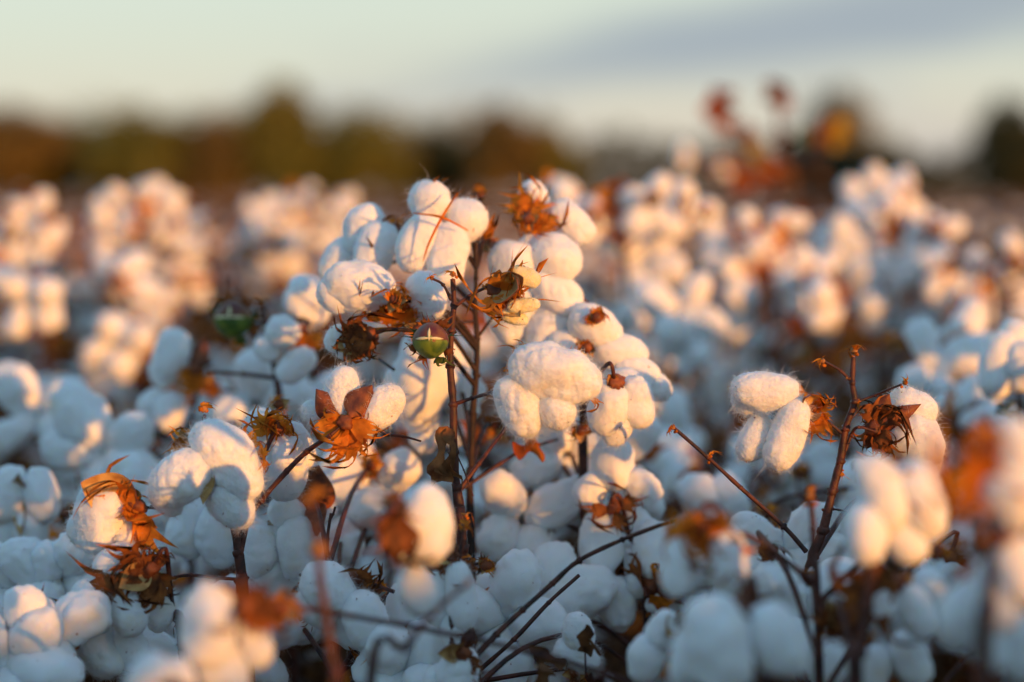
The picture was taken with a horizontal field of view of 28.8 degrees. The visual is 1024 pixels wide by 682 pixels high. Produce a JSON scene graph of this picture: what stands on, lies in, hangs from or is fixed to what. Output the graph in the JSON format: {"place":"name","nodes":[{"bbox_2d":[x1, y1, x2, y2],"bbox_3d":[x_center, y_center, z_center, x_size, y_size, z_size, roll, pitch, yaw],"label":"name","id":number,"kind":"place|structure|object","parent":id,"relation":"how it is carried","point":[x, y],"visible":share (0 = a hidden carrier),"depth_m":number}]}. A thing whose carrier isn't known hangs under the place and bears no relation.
{"place":"outdoors","nodes":[
{"label":"outdoors","id":0,"kind":"place"},
{"bbox_2d":[0,0,1023,199],"label":"sky","id":1,"kind":"structure","parent":0,"point":[929,67]},
{"bbox_2d":[14,200,1012,681],"bbox_3d":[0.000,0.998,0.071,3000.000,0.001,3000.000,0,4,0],"label":"ground","id":2,"kind":"structure","parent":0,"point":[604,638],"depth_m":4.35},
{"bbox_2d":[0,302,32,452],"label":"cotton plant","id":3,"kind":"object","parent":2,"relation":"on","point":[6,355],"visible":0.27,"depth_m":4.90},
{"bbox_2d":[0,189,74,522],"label":"cotton plant","id":4,"kind":"object","parent":2,"relation":"on","point":[34,298],"visible":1,"depth_m":2.95},
{"bbox_2d":[0,101,81,199],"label":"broadleaf tree","id":5,"kind":"object","parent":2,"relation":"on","point":[41,143],"visible":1,"depth_m":147.51},
{"bbox_2d":[0,326,81,473],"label":"cotton plant","id":6,"kind":"object","parent":2,"relation":"on","point":[51,354],"depth_m":3.10},
{"bbox_2d":[0,312,82,456],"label":"cotton plant","id":7,"kind":"object","parent":2,"relation":"on","point":[19,350],"visible":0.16,"depth_m":4.19},
{"bbox_2d":[0,255,104,354],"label":"cotton plant","id":8,"kind":"object","parent":2,"relation":"on","point":[82,263],"visible":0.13,"depth_m":6.04},
{"bbox_2d":[0,464,116,681],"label":"cotton plant","id":9,"kind":"object","parent":2,"relation":"on","point":[48,624],"visible":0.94,"depth_m":1.42},
{"bbox_2d":[0,268,126,384],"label":"cotton plant","id":10,"kind":"object","parent":2,"relation":"on","point":[88,276],"visible":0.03,"depth_m":4.87},
{"bbox_2d":[33,241,93,302],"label":"cotton plant","id":11,"kind":"object","parent":2,"relation":"on","point":[71,255],"visible":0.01,"depth_m":6.55},
{"bbox_2d":[26,118,104,200],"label":"broadleaf tree","id":12,"kind":"object","parent":2,"relation":"on","point":[63,180],"visible":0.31,"depth_m":152.57},
{"bbox_2d":[51,469,86,681],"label":"cotton plant","id":13,"kind":"object","parent":2,"relation":"on","point":[64,481],"visible":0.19,"depth_m":2.32},
{"bbox_2d":[61,225,93,254],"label":"cotton plant","id":14,"kind":"object","parent":2,"relation":"on","point":[71,238],"visible":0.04,"depth_m":7.95},
{"bbox_2d":[66,222,91,275],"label":"cotton plant","id":15,"kind":"object","parent":2,"relation":"on","point":[79,232],"visible":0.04,"depth_m":10.03},
{"bbox_2d":[0,366,161,532],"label":"cotton plant","id":16,"kind":"object","parent":2,"relation":"on","point":[105,385],"visible":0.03,"depth_m":3.15},
{"bbox_2d":[21,279,162,449],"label":"cotton plant","id":17,"kind":"object","parent":2,"relation":"on","point":[88,297],"visible":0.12,"depth_m":4.23},
{"bbox_2d":[25,364,171,467],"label":"cotton plant","id":18,"kind":"object","parent":2,"relation":"on","point":[78,371],"visible":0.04,"depth_m":3.40},
{"bbox_2d":[0,327,214,590],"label":"cotton plant","id":19,"kind":"object","parent":2,"relation":"on","point":[69,423],"visible":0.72,"depth_m":1.88},
{"bbox_2d":[33,332,182,450],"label":"cotton plant","id":20,"kind":"object","parent":2,"relation":"on","point":[71,364],"depth_m":3.84},
{"bbox_2d":[48,518,196,681],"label":"cotton plant","id":21,"kind":"object","parent":2,"relation":"on","point":[53,534],"visible":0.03,"depth_m":1.96},
{"bbox_2d":[80,241,166,306],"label":"cotton plant","id":22,"kind":"object","parent":2,"relation":"on","point":[131,247],"visible":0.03,"depth_m":7.32},
{"bbox_2d":[37,364,215,630],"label":"cotton plant","id":23,"kind":"object","parent":2,"relation":"on","point":[140,375],"visible":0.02,"depth_m":2.73},
{"bbox_2d":[74,99,205,194],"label":"broadleaf tree","id":24,"kind":"object","parent":2,"relation":"on","point":[127,151],"visible":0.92,"depth_m":147.16},
{"bbox_2d":[78,251,211,387],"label":"cotton plant","id":25,"kind":"object","parent":2,"relation":"on","point":[164,256],"visible":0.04,"depth_m":5.38},
{"bbox_2d":[79,176,218,410],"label":"cotton plant","id":26,"kind":"object","parent":2,"relation":"on","point":[153,212],"visible":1,"depth_m":3.06},
{"bbox_2d":[70,303,233,444],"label":"cotton plant","id":27,"kind":"object","parent":2,"relation":"on","point":[147,360],"visible":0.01,"depth_m":4.01},
{"bbox_2d":[115,249,233,443],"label":"cotton plant","id":28,"kind":"object","parent":2,"relation":"on","point":[199,326],"visible":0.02,"depth_m":4.86},
{"bbox_2d":[53,498,314,681],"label":"cotton plant","id":29,"kind":"object","parent":2,"relation":"on","point":[133,584],"visible":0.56,"depth_m":1.44},
{"bbox_2d":[141,345,240,578],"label":"cotton plant","id":30,"kind":"object","parent":2,"relation":"on","point":[220,363],"visible":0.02,"depth_m":3.36},
{"bbox_2d":[167,288,240,394],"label":"cotton plant","id":31,"kind":"object","parent":2,"relation":"on","point":[181,306],"visible":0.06,"depth_m":5.32},
{"bbox_2d":[166,231,251,317],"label":"cotton plant","id":32,"kind":"object","parent":2,"relation":"on","point":[225,247],"visible":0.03,"depth_m":8.04},
{"bbox_2d":[165,107,258,201],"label":"broadleaf tree","id":33,"kind":"object","parent":2,"relation":"on","point":[216,172],"visible":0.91,"depth_m":147.61},
{"bbox_2d":[190,268,252,352],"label":"cotton plant","id":34,"kind":"object","parent":2,"relation":"on","point":[245,282],"visible":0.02,"depth_m":6.21},
{"bbox_2d":[195,235,267,321],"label":"cotton plant","id":35,"kind":"object","parent":2,"relation":"on","point":[211,246],"visible":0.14,"depth_m":7.11},
{"bbox_2d":[54,359,420,681],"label":"cotton plant","id":36,"kind":"object","parent":2,"relation":"on","point":[226,472],"visible":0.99,"depth_m":1.46},
{"bbox_2d":[124,486,375,681],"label":"cotton plant","id":37,"kind":"object","parent":2,"relation":"on","point":[216,617],"visible":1,"depth_m":1.12},
{"bbox_2d":[169,274,332,681],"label":"cotton plant","id":38,"kind":"object","parent":2,"relation":"on","point":[259,374],"visible":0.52,"depth_m":1.78},
{"bbox_2d":[167,441,343,681],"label":"cotton plant","id":39,"kind":"object","parent":2,"relation":"on","point":[183,590],"visible":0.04,"depth_m":2.21},
{"bbox_2d":[239,253,305,347],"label":"cotton plant","id":40,"kind":"object","parent":2,"relation":"on","point":[248,336],"visible":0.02,"depth_m":6.53},
{"bbox_2d":[244,270,320,377],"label":"cotton plant","id":41,"kind":"object","parent":2,"relation":"on","point":[261,290],"visible":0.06,"depth_m":5.49},
{"bbox_2d":[207,259,364,666],"bbox_3d":[-0.484,0.253,4.301,0.385,0.900,0.404,-1,-4,-11],"label":"cotton plant","id":42,"kind":"object","parent":2,"relation":"on","point":[278,309],"visible":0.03,"depth_m":4.27},
{"bbox_2d":[238,72,340,199],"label":"broadleaf tree","id":43,"kind":"object","parent":2,"relation":"on","point":[282,151],"visible":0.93,"depth_m":147.59},
{"bbox_2d":[221,180,358,353],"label":"cotton plant","id":44,"kind":"object","parent":2,"relation":"on","point":[276,238],"visible":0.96,"depth_m":3.38},
{"bbox_2d":[241,312,368,380],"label":"cotton plant","id":45,"kind":"object","parent":2,"relation":"on","point":[346,316],"visible":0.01,"depth_m":4.66},
{"bbox_2d":[260,315,374,681],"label":"cotton plant","id":46,"kind":"object","parent":2,"relation":"on","point":[332,367],"depth_m":3.66},
{"bbox_2d":[306,253,400,273],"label":"cotton plant","id":47,"kind":"object","parent":2,"relation":"on","point":[313,259],"depth_m":6.06},
{"bbox_2d":[312,254,418,479],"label":"cotton plant","id":48,"kind":"object","parent":2,"relation":"on","point":[369,367],"visible":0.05,"depth_m":4.34},
{"bbox_2d":[315,106,426,199],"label":"broadleaf tree","id":49,"kind":"object","parent":2,"relation":"on","point":[368,154],"visible":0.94,"depth_m":149.43},
{"bbox_2d":[163,436,589,681],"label":"cotton plant","id":50,"kind":"object","parent":2,"relation":"on","point":[282,557],"visible":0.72,"depth_m":1.55},
{"bbox_2d":[279,484,480,681],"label":"cotton plant","id":51,"kind":"object","parent":2,"relation":"on","point":[314,669],"visible":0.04,"depth_m":1.90},
{"bbox_2d":[314,313,485,523],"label":"cotton plant","id":52,"kind":"object","parent":2,"relation":"on","point":[321,330],"visible":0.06,"depth_m":3.38},
{"bbox_2d":[308,163,514,679],"bbox_3d":[-0.083,0.368,1.666,0.174,1.031,0.259,0,4,0],"label":"cotton plant","id":53,"kind":"object","parent":2,"relation":"on","point":[357,279],"visible":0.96,"depth_m":1.61},
{"bbox_2d":[311,312,511,567],"bbox_3d":[-0.149,0.369,3.077,0.350,0.838,0.330,0,9,-25],"label":"cotton plant","id":54,"kind":"object","parent":2,"relation":"on","point":[388,351],"visible":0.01,"depth_m":3.05},
{"bbox_2d":[356,481,475,681],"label":"cotton plant","id":55,"kind":"object","parent":2,"relation":"on","point":[415,527],"visible":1,"depth_m":1.24},
{"bbox_2d":[356,372,498,604],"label":"cotton plant","id":56,"kind":"object","parent":2,"relation":"on","point":[426,457],"visible":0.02,"depth_m":2.75},
{"bbox_2d":[396,123,472,199],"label":"broadleaf tree","id":57,"kind":"object","parent":2,"relation":"on","point":[436,154],"visible":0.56,"depth_m":153.19},
{"bbox_2d":[396,267,500,372],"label":"cotton plant","id":58,"kind":"object","parent":2,"relation":"on","point":[401,277],"visible":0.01,"depth_m":4.72},
{"bbox_2d":[397,314,510,467],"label":"cotton plant","id":59,"kind":"object","parent":2,"relation":"on","point":[500,349],"visible":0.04,"depth_m":4.01},
{"bbox_2d":[339,421,582,681],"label":"cotton plant","id":60,"kind":"object","parent":2,"relation":"on","point":[502,449],"visible":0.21,"depth_m":2.23},
{"bbox_2d":[438,296,499,527],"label":"cotton plant","id":61,"kind":"object","parent":2,"relation":"on","point":[461,311],"visible":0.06,"depth_m":3.96},
{"bbox_2d":[466,264,494,456],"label":"cotton plant","id":62,"kind":"object","parent":2,"relation":"on","point":[483,274],"visible":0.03,"depth_m":4.35},
{"bbox_2d":[422,332,556,481],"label":"cotton plant","id":63,"kind":"object","parent":2,"relation":"on","point":[485,348],"visible":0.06,"depth_m":2.96},
{"bbox_2d":[34,329,950,659],"bbox_3d":[-0.007,0.420,2.122,0.957,0.862,0.688,0,4,0],"label":"cotton plant","id":64,"kind":"object","parent":2,"relation":"on","point":[766,485],"visible":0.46,"depth_m":2.10},
{"bbox_2d":[456,101,550,201],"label":"broadleaf tree","id":65,"kind":"object","parent":2,"relation":"on","point":[502,155],"visible":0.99,"depth_m":147.99},
{"bbox_2d":[402,238,608,649],"bbox_3d":[-0.006,0.408,1.526,0.158,0.973,0.124,0,4,0],"label":"cotton plant","id":66,"kind":"object","parent":2,"relation":"on","point":[550,384],"visible":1,"depth_m":1.47},
{"bbox_2d":[0,194,1023,311],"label":"cotton","id":67,"kind":"object","parent":2,"relation":"on","point":[989,220],"visible":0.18,"depth_m":14.07},
{"bbox_2d":[2,90,1023,201],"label":"wood","id":68,"kind":"object","parent":2,"relation":"on","point":[932,170],"visible":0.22,"depth_m":163.96},
{"bbox_2d":[412,512,675,681],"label":"cotton plant","id":69,"kind":"object","parent":2,"relation":"on","point":[460,661],"visible":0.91,"depth_m":1.42},
{"bbox_2d":[518,122,592,197],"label":"broadleaf tree","id":70,"kind":"object","parent":2,"relation":"on","point":[561,157],"visible":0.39,"depth_m":150.26},
{"bbox_2d":[462,171,676,681],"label":"cotton plant","id":71,"kind":"object","parent":2,"relation":"on","point":[636,383],"visible":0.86,"depth_m":1.62},
{"bbox_2d":[574,263,594,362],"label":"cotton plant","id":72,"kind":"object","parent":2,"relation":"on","point":[584,281],"visible":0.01,"depth_m":5.75},
{"bbox_2d":[572,262,609,307],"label":"cotton plant","id":73,"kind":"object","parent":2,"relation":"on","point":[606,269],"visible":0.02,"depth_m":6.25},
{"bbox_2d":[474,440,711,681],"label":"cotton plant","id":74,"kind":"object","parent":2,"relation":"on","point":[516,539],"visible":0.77,"depth_m":1.61},
{"bbox_2d":[580,242,614,296],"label":"cotton plant","id":75,"kind":"object","parent":2,"relation":"on","point":[585,251],"visible":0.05,"depth_m":7.35},
{"bbox_2d":[592,254,612,308],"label":"cotton plant","id":76,"kind":"object","parent":2,"relation":"on","point":[596,258],"depth_m":6.74},
{"bbox_2d":[526,460,704,681],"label":"cotton plant","id":77,"kind":"object","parent":2,"relation":"on","point":[615,644],"visible":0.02,"depth_m":2.40},
{"bbox_2d":[578,284,660,421],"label":"cotton plant","id":78,"kind":"object","parent":2,"relation":"on","point":[614,295],"visible":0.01,"depth_m":4.74},
{"bbox_2d":[269,485,970,681],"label":"cotton plant","id":79,"kind":"object","parent":2,"relation":"on","point":[777,560],"visible":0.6,"depth_m":1.40},
{"bbox_2d":[587,267,659,417],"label":"cotton plant","id":80,"kind":"object","parent":2,"relation":"on","point":[596,285],"visible":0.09,"depth_m":5.68},
{"bbox_2d":[542,168,721,640],"bbox_3d":[0.151,0.294,2.625,0.250,1.044,0.311,0,4,0],"label":"cotton plant","id":81,"kind":"object","parent":2,"relation":"on","point":[658,205],"visible":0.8,"depth_m":2.49},
{"bbox_2d":[509,443,754,681],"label":"cotton plant","id":82,"kind":"object","parent":2,"relation":"on","point":[676,471],"visible":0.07,"depth_m":1.92},
{"bbox_2d":[589,287,721,417],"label":"cotton plant","id":83,"kind":"object","parent":2,"relation":"on","point":[713,299],"visible":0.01,"depth_m":4.44},
{"bbox_2d":[604,262,719,298],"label":"cotton plant","id":84,"kind":"object","parent":2,"relation":"on","point":[612,282],"visible":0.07,"depth_m":5.18},
{"bbox_2d":[598,228,728,416],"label":"cotton plant","id":85,"kind":"object","parent":2,"relation":"on","point":[687,320],"visible":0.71,"depth_m":2.39},
{"bbox_2d":[681,239,700,278],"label":"cotton plant","id":86,"kind":"object","parent":2,"relation":"on","point":[690,243],"depth_m":7.37},
{"bbox_2d":[675,248,715,278],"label":"cotton plant","id":87,"kind":"object","parent":2,"relation":"on","point":[694,268],"visible":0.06,"depth_m":6.61},
{"bbox_2d":[627,501,810,681],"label":"cotton plant","id":88,"kind":"object","parent":2,"relation":"on","point":[726,630],"visible":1,"depth_m":1.13},
{"bbox_2d":[634,363,810,638],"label":"cotton plant","id":89,"kind":"object","parent":2,"relation":"on","point":[706,387],"visible":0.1,"depth_m":2.71},
{"bbox_2d":[640,321,856,466],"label":"cotton plant","id":90,"kind":"object","parent":2,"relation":"on","point":[732,357],"visible":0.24,"depth_m":3.02},
{"bbox_2d":[721,299,793,373],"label":"cotton plant","id":91,"kind":"object","parent":2,"relation":"on","point":[780,326],"depth_m":5.06},
{"bbox_2d":[712,276,802,379],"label":"cotton plant","id":92,"kind":"object","parent":2,"relation":"on","point":[716,280],"visible":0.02,"depth_m":5.29},
{"bbox_2d":[706,335,817,534],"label":"cotton plant","id":93,"kind":"object","parent":2,"relation":"on","point":[759,356],"depth_m":3.25},
{"bbox_2d":[705,302,818,410],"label":"cotton plant","id":94,"kind":"object","parent":2,"relation":"on","point":[755,333],"visible":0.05,"depth_m":4.13},
{"bbox_2d":[676,79,851,361],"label":"cotton plant","id":95,"kind":"object","parent":2,"relation":"on","point":[718,108],"visible":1,"depth_m":3.69},
{"bbox_2d":[696,342,846,525],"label":"cotton plant","id":96,"kind":"object","parent":2,"relation":"on","point":[828,373],"depth_m":3.42},
{"bbox_2d":[688,201,857,517],"bbox_3d":[0.350,0.306,2.776,0.202,0.999,0.408,0,4,0],"label":"cotton plant","id":97,"kind":"object","parent":2,"relation":"on","point":[801,278],"visible":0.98,"depth_m":2.68},
{"bbox_2d":[769,134,822,200],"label":"broadleaf tree","id":98,"kind":"object","parent":2,"relation":"on","point":[793,145],"visible":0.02,"depth_m":170.03},
{"bbox_2d":[666,344,953,681],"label":"cotton plant","id":99,"kind":"object","parent":2,"relation":"on","point":[901,417],"visible":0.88,"depth_m":1.50},
{"bbox_2d":[765,329,886,500],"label":"cotton plant","id":100,"kind":"object","parent":2,"relation":"on","point":[842,359],"visible":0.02,"depth_m":3.67},
{"bbox_2d":[792,81,884,199],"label":"broadleaf tree","id":101,"kind":"object","parent":2,"relation":"on","point":[858,115],"visible":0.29,"depth_m":167.38},
{"bbox_2d":[785,286,901,497],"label":"cotton plant","id":102,"kind":"object","parent":2,"relation":"on","point":[829,337],"visible":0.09,"depth_m":4.27},
{"bbox_2d":[778,332,912,459],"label":"cotton plant","id":103,"kind":"object","parent":2,"relation":"on","point":[822,388],"visible":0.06,"depth_m":4.09},
{"bbox_2d":[752,414,983,681],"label":"cotton plant","id":104,"kind":"object","parent":2,"relation":"on","point":[878,636],"visible":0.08,"depth_m":2.26},
{"bbox_2d":[805,449,957,681],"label":"cotton plant","id":105,"kind":"object","parent":2,"relation":"on","point":[896,509],"visible":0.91,"depth_m":1.17},
{"bbox_2d":[811,163,964,642],"bbox_3d":[0.533,0.258,2.979,0.257,1.064,0.215,0,4,0],"label":"cotton plant","id":106,"kind":"object","parent":2,"relation":"on","point":[880,205],"visible":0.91,"depth_m":2.90},
{"bbox_2d":[794,311,982,556],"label":"cotton plant","id":107,"kind":"object","parent":2,"relation":"on","point":[850,331],"visible":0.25,"depth_m":3.42},
{"bbox_2d":[840,282,943,371],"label":"cotton plant","id":108,"kind":"object","parent":2,"relation":"on","point":[896,315],"visible":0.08,"depth_m":4.49},
{"bbox_2d":[876,133,924,194],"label":"broadleaf tree","id":109,"kind":"object","parent":2,"relation":"on","point":[891,140],"visible":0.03,"depth_m":171.10},
{"bbox_2d":[891,239,926,303],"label":"cotton plant","id":110,"kind":"object","parent":2,"relation":"on","point":[898,250],"visible":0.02,"depth_m":6.87},
{"bbox_2d":[882,292,944,360],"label":"cotton plant","id":111,"kind":"object","parent":2,"relation":"on","point":[909,310],"visible":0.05,"depth_m":4.77},
{"bbox_2d":[885,283,943,378],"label":"cotton plant","id":112,"kind":"object","parent":2,"relation":"on","point":[894,295],"visible":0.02,"depth_m":5.13},
{"bbox_2d":[822,382,1023,681],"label":"cotton plant","id":113,"kind":"object","parent":2,"relation":"on","point":[843,398],"depth_m":2.60},
{"bbox_2d":[853,439,1003,681],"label":"cotton plant","id":114,"kind":"object","parent":2,"relation":"on","point":[946,659],"visible":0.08,"depth_m":2.38},
{"bbox_2d":[915,239,991,328],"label":"cotton plant","id":115,"kind":"object","parent":2,"relation":"on","point":[960,253],"visible":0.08,"depth_m":8.80},
{"bbox_2d":[895,295,1023,609],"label":"cotton plant","id":116,"kind":"object","parent":2,"relation":"on","point":[967,368],"visible":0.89,"depth_m":2.00},
{"bbox_2d":[910,230,1023,331],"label":"cotton plant","id":117,"kind":"object","parent":2,"relation":"on","point":[981,278],"visible":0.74,"depth_m":2.79},
{"bbox_2d":[949,238,995,269],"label":"cotton plant","id":118,"kind":"object","parent":2,"relation":"on","point":[970,245],"visible":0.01,"depth_m":8.15},
{"bbox_2d":[926,413,1023,681],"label":"cotton plant","id":119,"kind":"object","parent":2,"relation":"on","point":[980,614],"visible":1,"depth_m":0.99},
{"bbox_2d":[966,91,1023,201],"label":"broadleaf tree","id":120,"kind":"object","parent":2,"relation":"on","point":[997,145],"visible":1,"depth_m":147.91},
{"bbox_2d":[981,248,1008,265],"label":"cotton plant","id":121,"kind":"object","parent":2,"relation":"on","point":[992,257],"visible":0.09,"depth_m":6.49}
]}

